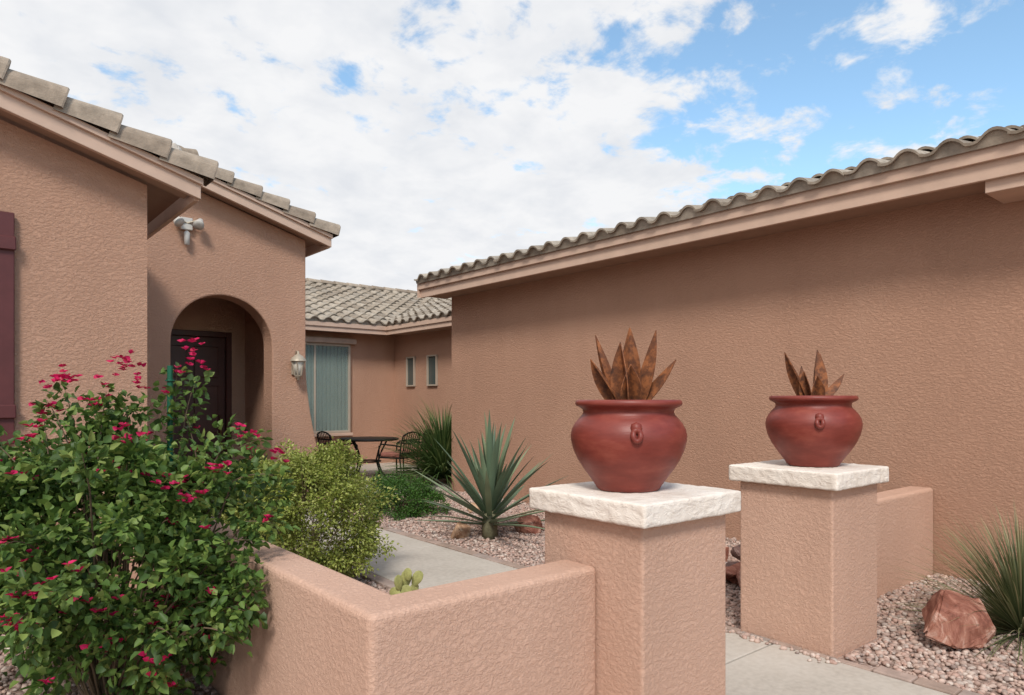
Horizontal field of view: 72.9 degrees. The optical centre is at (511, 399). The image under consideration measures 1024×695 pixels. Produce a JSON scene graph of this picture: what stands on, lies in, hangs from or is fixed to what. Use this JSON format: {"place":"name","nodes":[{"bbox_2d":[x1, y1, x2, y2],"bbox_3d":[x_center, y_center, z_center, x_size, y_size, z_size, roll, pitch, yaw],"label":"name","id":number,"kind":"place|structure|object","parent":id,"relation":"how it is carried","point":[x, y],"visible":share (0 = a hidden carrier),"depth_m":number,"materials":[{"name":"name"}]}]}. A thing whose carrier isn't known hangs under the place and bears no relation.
{"place":"outdoors","nodes":[
{"label":"outdoors","id":0,"kind":"place"},
{"bbox_2d":[185,148,198,154],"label":"entry rake tiles","id":1,"kind":"object","parent":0,"point":[193,151],"visible":0.04,"depth_m":8.30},
{"bbox_2d":[147,192,328,506],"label":"entry gable wall","id":2,"kind":"structure","parent":0,"point":[253,267],"depth_m":8.98,"materials":[{"name":"brown paint"}]},
{"bbox_2d":[173,216,203,244],"bbox_3d":[-3.937,-2.053,8.425,0.363,0.346,0.206,0,0,-40],"label":"flood light","id":3,"kind":"object","parent":2,"relation":"attached to","point":[185,223],"visible":0.85,"depth_m":8.44,"materials":[{"name":"metal"}]},
{"bbox_2d":[201,187,322,245],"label":"entry rake soffit","id":4,"kind":"structure","parent":2,"relation":"attached to","point":[258,216],"depth_m":9.03,"materials":[{"name":"brown paint"}]},
{"bbox_2d":[290,350,305,380],"bbox_3d":[-2.872,-0.454,9.303,0.220,0.409,0.238,0,0,-40],"label":"wall lantern","id":5,"kind":"object","parent":2,"relation":"attached to","point":[298,360],"depth_m":9.25,"materials":[{"name":"white glass"}]},
{"bbox_2d":[305,244,329,257],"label":"entry eave fascia","id":6,"kind":"structure","parent":2,"relation":"attached to","point":[312,249],"depth_m":9.80,"materials":[{"name":"brown paint"}]},
{"bbox_2d":[201,182,330,247],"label":"entry rake fascia","id":7,"kind":"structure","parent":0,"point":[242,201],"depth_m":8.91,"materials":[{"name":"brown paint"}]},
{"bbox_2d":[212,178,332,238],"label":"entry rake trim","id":8,"kind":"structure","parent":7,"relation":"attached to","point":[262,203],"depth_m":8.91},
{"bbox_2d":[0,490,1023,694],"bbox_3d":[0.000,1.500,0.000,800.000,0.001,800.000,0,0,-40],"label":"ground","id":9,"kind":"structure","parent":0,"point":[198,688],"depth_m":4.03,"materials":[{"name":"beige gravel"}]},
{"bbox_2d":[0,119,146,576],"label":"wing gable wall","id":10,"kind":"structure","parent":9,"relation":"on","point":[80,268],"depth_m":5.41,"materials":[{"name":"paint"}]},
{"bbox_2d":[0,211,13,443],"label":"shutter boards","id":11,"kind":"object","parent":10,"relation":"attached to","point":[7,320],"visible":0.93,"depth_m":5.11,"materials":[{"name":"red wood"}]},
{"bbox_2d":[0,235,15,417],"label":"shutter battens","id":12,"kind":"object","parent":11,"relation":"attached to","point":[7,243],"visible":1,"depth_m":5.09,"materials":[{"name":"red wood"}]},
{"bbox_2d":[0,116,179,223],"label":"roof deck","id":13,"kind":"structure","parent":10,"relation":"on","point":[159,201],"depth_m":6.11,"materials":[{"name":"paint"}]},
{"bbox_2d":[0,109,187,198],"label":"rake soffit","id":14,"kind":"structure","parent":13,"relation":"attached to","point":[52,136],"depth_m":5.43,"materials":[{"name":"brown paint"}]},
{"bbox_2d":[0,91,200,199],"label":"rake fascia","id":15,"kind":"structure","parent":13,"relation":"attached to","point":[20,109],"depth_m":5.29,"materials":[{"name":"beige paint"}]},
{"bbox_2d":[0,84,203,185],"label":"rake trim","id":16,"kind":"structure","parent":15,"relation":"attached to","point":[45,107],"depth_m":5.27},
{"bbox_2d":[0,56,218,186],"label":"rake tiles","id":17,"kind":"object","parent":13,"relation":"attached to","point":[108,121],"visible":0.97,"depth_m":5.29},
{"bbox_2d":[147,195,198,239],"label":"eave fascia","id":18,"kind":"structure","parent":13,"relation":"attached to","point":[173,211],"depth_m":6.39,"materials":[{"name":"paint"}]},
{"bbox_2d":[0,337,301,694],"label":"bougainvillea","id":19,"kind":"object","parent":9,"relation":"on","point":[152,507],"visible":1,"depth_m":2.97,"materials":[{"name":"green plant"}]},
{"bbox_2d":[165,365,174,660],"bbox_3d":[-1.824,0.660,3.700,0.050,1.680,0.050,0,0,-40],"label":"garden stake","id":20,"kind":"object","parent":9,"relation":"on","point":[169,380],"visible":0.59,"depth_m":3.69,"materials":[{"name":"green paint"}]},
{"bbox_2d":[232,333,244,461],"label":"entry back wall","id":21,"kind":"structure","parent":9,"relation":"on","point":[238,374],"depth_m":10.48,"materials":[{"name":"paint"}]},
{"bbox_2d":[171,329,231,471],"bbox_3d":[-4.676,0.250,10.080,1.140,2.500,0.120,0,0,-40],"label":"front door frame","id":22,"kind":"object","parent":21,"relation":"attached to","point":[227,336],"visible":0.41,"depth_m":10.36,"materials":[{"name":"brown wood"}]},
{"bbox_2d":[170,335,224,472],"bbox_3d":[-4.695,0.280,10.103,0.980,2.400,0.040,0,0,-40],"label":"front door","id":23,"kind":"structure","parent":22,"relation":"attached to","point":[219,381],"depth_m":10.23,"materials":[{"name":"brown wood"}]},
{"bbox_2d":[170,345,217,482],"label":"front door panels","id":24,"kind":"object","parent":23,"relation":"attached to","point":[207,354],"visible":0.47,"depth_m":10.17,"materials":[{"name":"brown wood"}]},
{"bbox_2d":[245,310,263,460],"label":"entry side wall","id":25,"kind":"structure","parent":9,"relation":"on","point":[254,381],"depth_m":10.23,"materials":[{"name":"brown paint"}]},
{"bbox_2d":[172,298,244,332],"bbox_3d":[-4.783,-1.550,10.069,1.720,1.100,0.200,0,0,-40],"label":"entry back wall header","id":26,"kind":"object","parent":25,"relation":"attached to","point":[214,314],"visible":0.07,"depth_m":10.24,"materials":[{"name":"paint"}]},
{"bbox_2d":[201,191,313,247],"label":"entry roof deck","id":27,"kind":"structure","parent":25,"relation":"on","point":[307,243],"depth_m":9.43,"materials":[{"name":"brown wood"}]},
{"bbox_2d":[215,167,340,237],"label":"entry rake tiles","id":28,"kind":"object","parent":27,"relation":"attached to","point":[257,192],"visible":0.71,"depth_m":8.95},
{"bbox_2d":[211,459,306,531],"bbox_3d":[-2.521,1.050,6.938,0.970,0.916,1.038,0,0,-40],"label":"light green shrub","id":29,"kind":"object","parent":9,"relation":"on","point":[226,522],"visible":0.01,"depth_m":6.79,"materials":[{"name":"green plant"}]},
{"bbox_2d":[222,436,401,577],"bbox_3d":[-1.640,0.903,5.671,1.348,1.221,1.538,0,0,-40],"label":"light green shrub","id":30,"kind":"object","parent":9,"relation":"on","point":[339,487],"visible":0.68,"depth_m":5.35,"materials":[{"name":"green plant"}]},
{"bbox_2d":[211,462,451,517],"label":"slabs","id":31,"kind":"structure","parent":9,"relation":"on","point":[371,470],"depth_m":13.99,"materials":[{"name":"concrete"}]},
{"bbox_2d":[317,431,357,472],"bbox_3d":[-3.258,1.028,12.894,0.607,0.900,0.553,0,0,-44],"label":"patio chair","id":32,"kind":"object","parent":31,"relation":"on","point":[321,439],"visible":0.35,"depth_m":12.76,"materials":[{"name":"metal"}]},
{"bbox_2d":[339,436,397,477],"bbox_3d":[-2.726,1.111,13.210,1.130,0.751,1.130,0,0,-40],"label":"patio table","id":33,"kind":"object","parent":31,"relation":"on","point":[354,440],"visible":0.73,"depth_m":13.03,"materials":[{"name":"metal"}]},
{"bbox_2d":[378,431,419,478],"bbox_3d":[-2.049,1.028,12.683,0.607,0.900,0.553,0,0,30],"label":"patio chair","id":34,"kind":"object","parent":31,"relation":"on","point":[387,455],"visible":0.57,"depth_m":12.52,"materials":[{"name":"metal"}]},
{"bbox_2d":[397,429,430,476],"bbox_3d":[-1.889,1.028,13.437,0.607,0.900,0.553,0,0,-24],"label":"patio chair","id":35,"kind":"object","parent":31,"relation":"on","point":[410,451],"visible":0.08,"depth_m":13.44,"materials":[{"name":"metal"}]},
{"bbox_2d":[305,331,393,464],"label":"wall","id":36,"kind":"structure","parent":9,"relation":"on","point":[372,385],"depth_m":15.92,"materials":[{"name":"paint"}]},
{"bbox_2d":[305,342,350,433],"bbox_3d":[-4.259,-0.240,14.998,1.630,1.960,0.089,0,0,-40],"label":"window frame","id":37,"kind":"object","parent":36,"relation":"attached to","point":[348,430],"visible":0.63,"depth_m":15.44,"materials":[{"name":"paint"}]},
{"bbox_2d":[305,345,346,430],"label":"window blinds","id":38,"kind":"object","parent":37,"relation":"attached to","point":[328,388],"depth_m":15.18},
{"bbox_2d":[307,345,345,430],"bbox_3d":[-4.283,-0.240,15.027,1.630,1.960,0.008,0,0,-40],"label":"dark window","id":39,"kind":"structure","parent":37,"relation":"attached to","point":[330,386],"depth_m":15.26,"materials":[{"name":"glass"}]},
{"bbox_2d":[305,336,356,344],"bbox_3d":[-4.200,-1.288,14.982,1.800,0.125,0.130,0,0,-40],"label":"window shade roll","id":40,"kind":"object","parent":37,"relation":"on","point":[315,339],"depth_m":15.10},
{"bbox_2d":[314,432,352,436],"bbox_3d":[-4.249,0.776,14.986,1.730,0.067,0.119,0,0,-40],"label":"window sill","id":41,"kind":"structure","parent":36,"relation":"attached to","point":[341,434],"depth_m":15.25,"materials":[{"name":"paint"}]},
{"bbox_2d":[305,330,377,335],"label":"eave soffit","id":42,"kind":"structure","parent":36,"relation":"attached to","point":[341,332],"depth_m":15.26,"materials":[{"name":"paint"}]},
{"bbox_2d":[123,520,595,694],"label":"courtyard wall","id":43,"kind":"structure","parent":9,"relation":"on","point":[531,630],"depth_m":2.70,"materials":[{"name":"paint"}]},
{"bbox_2d":[359,469,450,520],"bbox_3d":[-1.520,1.214,9.102,1.212,0.597,1.504,0,0,-40],"label":"green groundcover shrub","id":44,"kind":"object","parent":9,"relation":"on","point":[401,484],"visible":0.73,"depth_m":8.83,"materials":[{"name":"green plant"}]},
{"bbox_2d":[389,568,422,594],"bbox_3d":[-0.770,1.375,5.104,0.247,0.283,0.090,0,0,-30],"label":"prickly pear cactus","id":45,"kind":"object","parent":9,"relation":"on","point":[402,581],"visible":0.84,"depth_m":5.09,"materials":[{"name":"green plant"}]},
{"bbox_2d":[369,399,454,489],"bbox_3d":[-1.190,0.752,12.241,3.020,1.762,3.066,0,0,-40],"label":"spiky yucca","id":46,"kind":"object","parent":9,"relation":"on","point":[434,463],"visible":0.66,"depth_m":11.95,"materials":[{"name":"green plant"}]},
{"bbox_2d":[394,329,451,464],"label":"courtyard side wall","id":47,"kind":"structure","parent":9,"relation":"on","point":[419,347],"depth_m":15.41,"materials":[{"name":"paint"}]},
{"bbox_2d":[406,356,415,386],"bbox_3d":[-2.290,-0.625,15.680,0.049,0.670,0.340,0,0,-40],"label":"window frame","id":48,"kind":"object","parent":47,"relation":"attached to","point":[414,371],"visible":1,"depth_m":15.56,"materials":[{"name":"paint"}]},
{"bbox_2d":[408,358,412,384],"bbox_3d":[-2.277,-0.625,15.691,0.008,0.610,0.280,0,0,-40],"label":"window glass","id":49,"kind":"object","parent":48,"relation":"attached to","point":[410,371],"visible":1,"depth_m":15.71,"materials":[{"name":"grey glass"}]},
{"bbox_2d":[392,326,451,334],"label":"side eave soffit","id":50,"kind":"structure","parent":47,"relation":"attached to","point":[428,330],"depth_m":15.04,"materials":[{"name":"paint"}]},
{"bbox_2d":[387,321,451,334],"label":"side eave fascia","id":51,"kind":"structure","parent":50,"relation":"attached to","point":[422,327],"depth_m":14.54,"materials":[{"name":"paint"}]},
{"bbox_2d":[305,325,386,334],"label":"eave fascia","id":52,"kind":"structure","parent":51,"relation":"attached to","point":[343,329],"depth_m":14.99,"materials":[{"name":"paint"}]},
{"bbox_2d":[305,320,386,330],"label":"eave trim","id":53,"kind":"structure","parent":51,"relation":"attached to","point":[334,324],"depth_m":14.95,"materials":[{"name":"paint"}]},
{"bbox_2d":[386,316,451,329],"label":"side eave trim","id":54,"kind":"structure","parent":51,"relation":"attached to","point":[425,322],"depth_m":14.48,"materials":[{"name":"paint"}]},
{"bbox_2d":[426,354,437,385],"bbox_3d":[-1.727,-0.625,15.003,0.049,0.670,0.380,0,0,-40],"label":"window frame","id":55,"kind":"object","parent":47,"relation":"attached to","point":[436,370],"visible":1,"depth_m":14.95,"materials":[{"name":"paint"}]},
{"bbox_2d":[429,356,434,384],"bbox_3d":[-1.714,-0.625,15.014,0.008,0.610,0.320,0,0,-40],"label":"window glass","id":56,"kind":"object","parent":55,"relation":"attached to","point":[431,370],"visible":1,"depth_m":15.05,"materials":[{"name":"grey glass"}]},
{"bbox_2d":[451,521,470,538],"bbox_3d":[-0.556,1.438,7.519,0.244,0.239,0.256,0,0,-40],"label":"tan boulder","id":57,"kind":"object","parent":9,"relation":"on","point":[461,530],"visible":0.67,"depth_m":7.42,"materials":[{"name":"beige stone"}]},
{"bbox_2d":[467,502,479,511],"bbox_3d":[-0.454,1.436,9.276,0.264,0.132,0.354,0,0,18],"label":"tan boulder","id":58,"kind":"object","parent":9,"relation":"on","point":[474,504],"visible":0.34,"depth_m":9.15,"materials":[{"name":"beige stone"}]},
{"bbox_2d":[414,410,566,539],"bbox_3d":[-0.183,0.800,7.579,1.950,1.400,1.929,0,0,-40],"label":"agave plant","id":59,"kind":"object","parent":9,"relation":"on","point":[492,479],"visible":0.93,"depth_m":7.40,"materials":[{"name":"green plant"}]},
{"bbox_2d":[514,514,544,533],"bbox_3d":[0.231,1.437,7.809,0.317,0.323,0.421,0,0,-72],"label":"red boulder","id":60,"kind":"object","parent":9,"relation":"on","point":[533,520],"visible":0.55,"depth_m":7.72,"materials":[{"name":"red stone"}]},
{"bbox_2d":[220,510,981,694],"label":"paver edging","id":61,"kind":"object","parent":9,"relation":"on","point":[881,670],"visible":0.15,"depth_m":4.16,"materials":[{"name":"grey concrete"}]},
{"bbox_2d":[545,511,724,694],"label":"shaft","id":62,"kind":"object","parent":9,"relation":"on","point":[660,610],"visible":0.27,"depth_m":2.98,"materials":[{"name":"paint"}]},
{"bbox_2d":[529,481,740,528],"bbox_3d":[0.573,0.470,3.253,0.706,0.107,0.706,0,0,-40],"label":"cap","id":63,"kind":"object","parent":62,"relation":"on","point":[667,503],"visible":0.91,"depth_m":3.02,"materials":[{"name":"stone"}]},
{"bbox_2d":[571,328,686,492],"bbox_3d":[0.543,0.039,3.241,0.536,0.759,0.536,0,0,-40],"label":"terracotta urn","id":64,"kind":"object","parent":63,"relation":"on","point":[628,434],"visible":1,"depth_m":3.07,"materials":[{"name":"ceramic"}]},
{"bbox_2d":[725,544,740,586],"bbox_3d":[1.645,1.401,5.857,1.442,0.354,1.633,0,0,-40],"label":"rock pile","id":65,"kind":"object","parent":9,"relation":"on","point":[732,572],"visible":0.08,"depth_m":5.62,"materials":[{"name":"red stone"}]},
{"bbox_2d":[741,481,876,658],"bbox_3d":[1.881,1.060,4.406,0.600,1.080,0.600,0,0,-40],"label":"shaft","id":66,"kind":"object","parent":9,"relation":"on","point":[808,569],"visible":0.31,"depth_m":4.18,"materials":[{"name":"paint"}]},
{"bbox_2d":[729,459,888,490],"bbox_3d":[1.881,0.470,4.407,0.705,0.107,0.706,0,0,-40],"label":"cap","id":67,"kind":"object","parent":66,"relation":"on","point":[840,477],"visible":0.9,"depth_m":4.18,"materials":[{"name":"stone"}]},
{"bbox_2d":[765,350,862,466],"bbox_3d":[1.910,0.051,4.404,0.568,0.733,0.568,0,0,-40],"label":"terracotta urn","id":68,"kind":"object","parent":67,"relation":"on","point":[820,424],"visible":1,"depth_m":4.22,"materials":[{"name":"ceramic"}]},
{"bbox_2d":[877,486,932,598],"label":"garden wall","id":69,"kind":"structure","parent":9,"relation":"on","point":[902,512],"depth_m":5.53,"materials":[{"name":"paint"}]},
{"bbox_2d":[877,503,1023,667],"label":"desert spoon plant","id":70,"kind":"object","parent":9,"relation":"on","point":[1006,602],"visible":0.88,"depth_m":4.43,"materials":[{"name":"green plant"}]},
{"bbox_2d":[922,589,995,648],"bbox_3d":[2.685,1.327,4.218,0.415,0.328,0.385,0,0,-40],"label":"red boulder","id":71,"kind":"object","parent":9,"relation":"on","point":[947,607],"visible":1,"depth_m":4.11,"materials":[{"name":"red stone"}]},
{"bbox_2d":[0,0,1023,290],"label":"sky","id":72,"kind":"structure","parent":0,"point":[436,135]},
{"bbox_2d":[284,508,948,694],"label":"concrete path","id":73,"kind":"structure","parent":0,"point":[760,668],"depth_m":3.91,"materials":[{"name":"grey concrete"}]},
{"bbox_2d":[452,193,1023,583],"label":"garage wall","id":74,"kind":"structure","parent":0,"point":[908,323],"depth_m":6.80,"materials":[{"name":"brown paint"}]},
{"bbox_2d":[430,181,984,298],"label":"garage soffit","id":75,"kind":"structure","parent":74,"relation":"attached to","point":[942,195],"depth_m":7.03,"materials":[{"name":"brown paint"}]},
{"bbox_2d":[414,125,1023,283],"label":"garage roof tiles","id":76,"kind":"object","parent":74,"relation":"on","point":[994,135],"visible":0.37,"depth_m":6.49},
{"bbox_2d":[417,138,1023,297],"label":"garage fascia","id":77,"kind":"structure","parent":74,"relation":"attached to","point":[991,170],"depth_m":6.51,"materials":[{"name":"beige paint"}]},
{"bbox_2d":[985,173,1023,203],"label":"garage corbel","id":78,"kind":"object","parent":74,"relation":"attached to","point":[1009,189],"visible":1,"depth_m":5.21,"materials":[{"name":"beige paint"}]},
{"bbox_3d":[-7.037,-2.384,21.287,8.600,1.670,5.000,0,0,-40],"label":"back of the rear roof","id":79,"kind":"object","parent":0,"visible":0},
{"bbox_2d":[305,281,436,325],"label":"roof tiles","id":80,"kind":"object","parent":79,"relation":"attached to","point":[335,303],"visible":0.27,"depth_m":17.30,"materials":[{"name":"beige tile"}]},
{"bbox_2d":[305,278,416,293],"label":"ridge caps","id":81,"kind":"object","parent":80,"relation":"on","point":[357,285],"visible":0.36,"depth_m":20.12,"materials":[{"name":"tile"}]},
{"bbox_2d":[382,298,451,325],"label":"wing roof tiles","id":82,"kind":"object","parent":80,"relation":"attached to","point":[436,308],"visible":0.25,"depth_m":15.42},
{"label":"ridge caps","id":83,"kind":"object","parent":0,"visible":0},
{"bbox_2d":[172,143,181,149],"bbox_3d":[-3.942,-2.928,8.210,0.242,0.205,0.162,0,0,-18],"label":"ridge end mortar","id":84,"kind":"object","parent":83,"relation":"attached to","point":[175,145],"visible":0.2,"depth_m":8.14,"materials":[{"name":"grey concrete"}]}
]}

